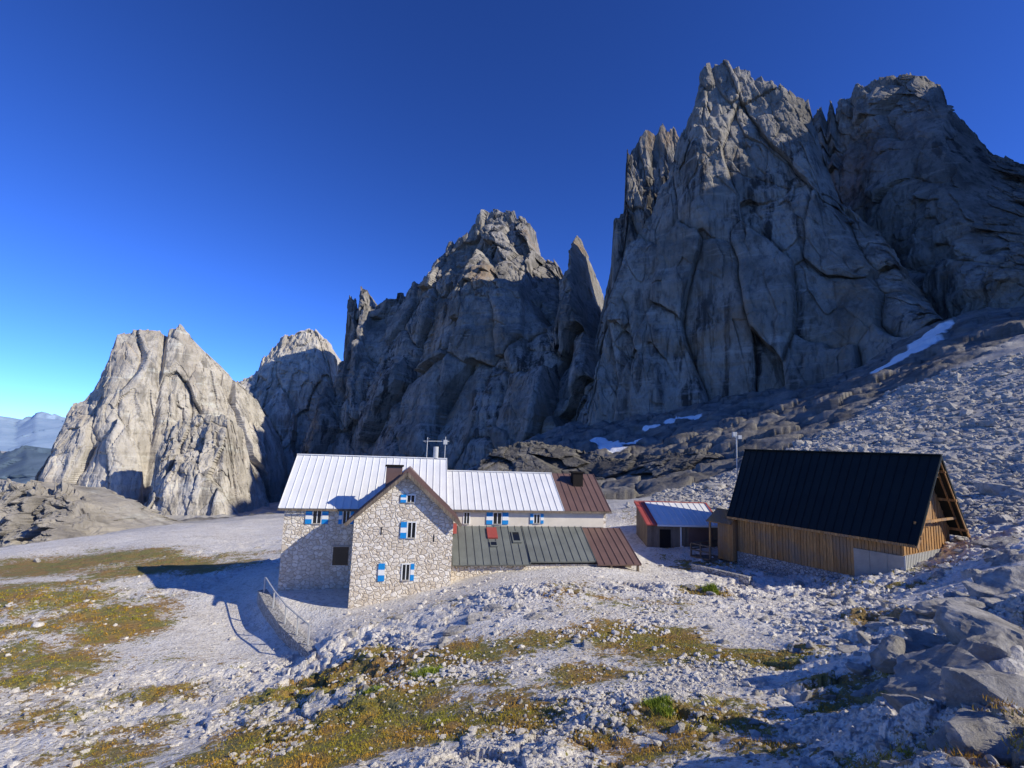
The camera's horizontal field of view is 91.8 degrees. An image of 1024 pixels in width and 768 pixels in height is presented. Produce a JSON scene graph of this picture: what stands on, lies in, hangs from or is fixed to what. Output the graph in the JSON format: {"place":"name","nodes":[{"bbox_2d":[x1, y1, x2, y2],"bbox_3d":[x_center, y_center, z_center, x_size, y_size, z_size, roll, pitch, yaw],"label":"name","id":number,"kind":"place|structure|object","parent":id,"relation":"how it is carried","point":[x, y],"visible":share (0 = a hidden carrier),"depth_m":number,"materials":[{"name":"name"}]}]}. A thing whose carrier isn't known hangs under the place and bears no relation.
{"place":"outdoors","nodes":[
{"label":"outdoors","id":0,"kind":"place"},
{"bbox_2d":[0,445,50,483],"bbox_3d":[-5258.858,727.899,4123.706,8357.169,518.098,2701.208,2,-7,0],"label":"distant hills","id":1,"kind":"structure","parent":0,"point":[23,464],"depth_m":3796.80,"materials":[{"name":"stone"}]},
{"bbox_2d":[0,412,65,450],"bbox_3d":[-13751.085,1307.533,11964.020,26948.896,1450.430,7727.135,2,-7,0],"label":"distant mountain range","id":2,"kind":"structure","parent":0,"point":[41,429],"depth_m":10489.56,"materials":[{"name":"stone"}]},
{"bbox_2d":[0,306,1023,767],"bbox_3d":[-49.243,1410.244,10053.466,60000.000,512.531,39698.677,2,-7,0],"label":"ground","id":3,"kind":"structure","parent":0,"point":[200,548],"depth_m":23.03,"materials":[{"name":"grey gravel"}]},
{"bbox_2d":[0,478,191,547],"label":"rock outcrop","id":4,"kind":"object","parent":3,"relation":"on","point":[33,511],"visible":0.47,"depth_m":117.54,"materials":[{"name":"stone"}]},
{"bbox_2d":[35,324,288,505],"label":"rock peak","id":5,"kind":"object","parent":3,"relation":"on","point":[151,386],"visible":0.47,"depth_m":551.22,"materials":[{"name":"stone"}]},
{"bbox_2d":[144,413,269,515],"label":"rock buttress","id":6,"kind":"object","parent":3,"relation":"on","point":[202,465],"visible":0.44,"depth_m":439.41,"materials":[{"name":"stone"}]},
{"bbox_2d":[257,589,317,656],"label":"retaining wall","id":7,"kind":"structure","parent":3,"relation":"on","point":[286,632],"depth_m":27.55,"materials":[{"name":"stone"}]},
{"bbox_2d":[263,576,309,645],"bbox_3d":[-13.237,12.846,28.619,0.242,1.249,9.664,8,-9,-38],"label":"terrace railing","id":8,"kind":"object","parent":7,"relation":"on","point":[294,612],"visible":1,"depth_m":27.71,"materials":[{"name":"metal"}]},
{"bbox_2d":[237,328,340,474],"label":"rock peak","id":9,"kind":"object","parent":3,"relation":"on","point":[289,380],"visible":0.11,"depth_m":802.05,"materials":[{"name":"stone"}]},
{"bbox_2d":[356,683,385,694],"bbox_3d":[-4.534,9.818,15.932,0.795,0.453,0.780,9,-10,-44],"label":"alpine plant","id":10,"kind":"object","parent":3,"relation":"on","point":[373,689],"visible":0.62,"depth_m":15.85,"materials":[{"name":"green plant"}]},
{"bbox_2d":[408,663,446,677],"bbox_3d":[-2.848,9.768,16.889,1.483,0.454,1.032,2,-7,0],"label":"alpine plant","id":11,"kind":"object","parent":3,"relation":"on","point":[429,670],"visible":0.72,"depth_m":16.87,"materials":[{"name":"green plant"}]},
{"bbox_2d":[284,209,603,489],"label":"rock peak","id":12,"kind":"object","parent":3,"relation":"on","point":[475,346],"visible":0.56,"depth_m":556.26,"materials":[{"name":"stone"}]},
{"bbox_2d":[277,437,641,608],"bbox_3d":[-3.996,10.198,36.688,24.150,12.500,12.329,3,-7,-10],"label":"mountain hut","id":13,"kind":"object","parent":3,"relation":"on","point":[367,530],"visible":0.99,"depth_m":33.56,"materials":[{"name":"stone"},{"name":"sheet metal"},{"name":"pale plaster"}]},
{"bbox_2d":[305,494,543,580],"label":"windows and shutters","id":14,"kind":"structure","parent":13,"relation":"in","point":[340,552],"depth_m":33.46,"materials":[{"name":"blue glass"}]},
{"bbox_2d":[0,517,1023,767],"bbox_3d":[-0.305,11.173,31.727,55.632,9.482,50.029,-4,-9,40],"label":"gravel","id":15,"kind":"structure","parent":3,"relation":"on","point":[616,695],"depth_m":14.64,"materials":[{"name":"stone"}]},
{"bbox_2d":[0,561,1023,767],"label":"grass","id":16,"kind":"structure","parent":3,"relation":"on","point":[247,759],"depth_m":12.79,"materials":[{"name":"green plant"}]},
{"bbox_2d":[33,482,1023,767],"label":"scattered stones","id":17,"kind":"object","parent":3,"relation":"on","point":[807,696],"visible":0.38,"depth_m":13.93,"materials":[{"name":"grey stone"}]},
{"bbox_2d":[476,440,725,479],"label":"rock bluff","id":18,"kind":"structure","parent":3,"relation":"on","point":[533,456],"depth_m":164.40,"materials":[{"name":"grey stone"}]},
{"bbox_2d":[594,123,678,354],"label":"rock peak","id":19,"kind":"object","parent":3,"relation":"on","point":[649,159],"visible":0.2,"depth_m":472.70,"materials":[{"name":"stone"}]},
{"bbox_2d":[638,692,674,709],"bbox_3d":[3.037,6.651,10.399,0.810,0.371,0.695,2,-7,0],"label":"alpine plant","id":20,"kind":"object","parent":3,"relation":"on","point":[658,699],"visible":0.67,"depth_m":10.37,"materials":[{"name":"green plant"}]},
{"bbox_2d":[650,702,683,719],"bbox_3d":[3.118,6.621,10.033,0.651,0.284,0.538,-4,-9,39],"label":"alpine plant","id":21,"kind":"object","parent":3,"relation":"on","point":[665,709],"visible":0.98,"depth_m":10.00,"materials":[{"name":"green plant"}]},
{"bbox_2d":[634,500,717,547],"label":"storage shed","id":22,"kind":"structure","parent":3,"relation":"on","point":[664,524],"depth_m":40.60,"materials":[{"name":"brown wood"}]},
{"bbox_2d":[660,527,712,547],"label":"doors","id":23,"kind":"structure","parent":22,"relation":"in","point":[695,535],"depth_m":40.36,"materials":[{"name":"brown wood"}]},
{"bbox_2d":[337,385,1023,767],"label":"boulders","id":24,"kind":"object","parent":3,"relation":"on","point":[915,663],"visible":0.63,"depth_m":9.64,"materials":[{"name":"grey stone"}]},
{"bbox_2d":[698,581,720,595],"bbox_3d":[10.750,11.059,26.860,1.184,0.731,1.046,2,-7,0],"label":"alpine plant","id":25,"kind":"object","parent":3,"relation":"on","point":[711,587],"visible":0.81,"depth_m":26.73,"materials":[{"name":"green plant"}]},
{"bbox_2d":[691,563,752,585],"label":"stone wall","id":26,"kind":"structure","parent":3,"relation":"on","point":[746,580],"depth_m":32.70,"materials":[{"name":"grey stone"}]},
{"bbox_2d":[732,432,741,476],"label":"weather station mast","id":27,"kind":"object","parent":3,"relation":"on","point":[736,435],"visible":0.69,"depth_m":40.23,"materials":[{"name":"metal"}]},
{"bbox_2d":[587,59,943,425],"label":"rock peak","id":28,"kind":"object","parent":3,"relation":"on","point":[758,256],"visible":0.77,"depth_m":322.84,"materials":[{"name":"stone"}]},
{"bbox_2d":[690,449,970,578],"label":"wooden barn","id":29,"kind":"structure","parent":3,"relation":"on","point":[833,514],"depth_m":32.12,"materials":[{"name":"wood"}]},
{"bbox_2d":[651,352,1023,527],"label":"scree blocks","id":30,"kind":"structure","parent":3,"relation":"on","point":[940,441],"depth_m":81.68,"materials":[{"name":"grey stone"}]},
{"bbox_2d":[805,73,1023,319],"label":"rock peak","id":31,"kind":"object","parent":3,"relation":"on","point":[928,185],"visible":0.56,"depth_m":348.54,"materials":[{"name":"stone"}]},
{"bbox_2d":[0,0,1023,418],"label":"sky","id":32,"kind":"structure","parent":0,"point":[231,173],"materials":[{"name":"blue"}]}
]}

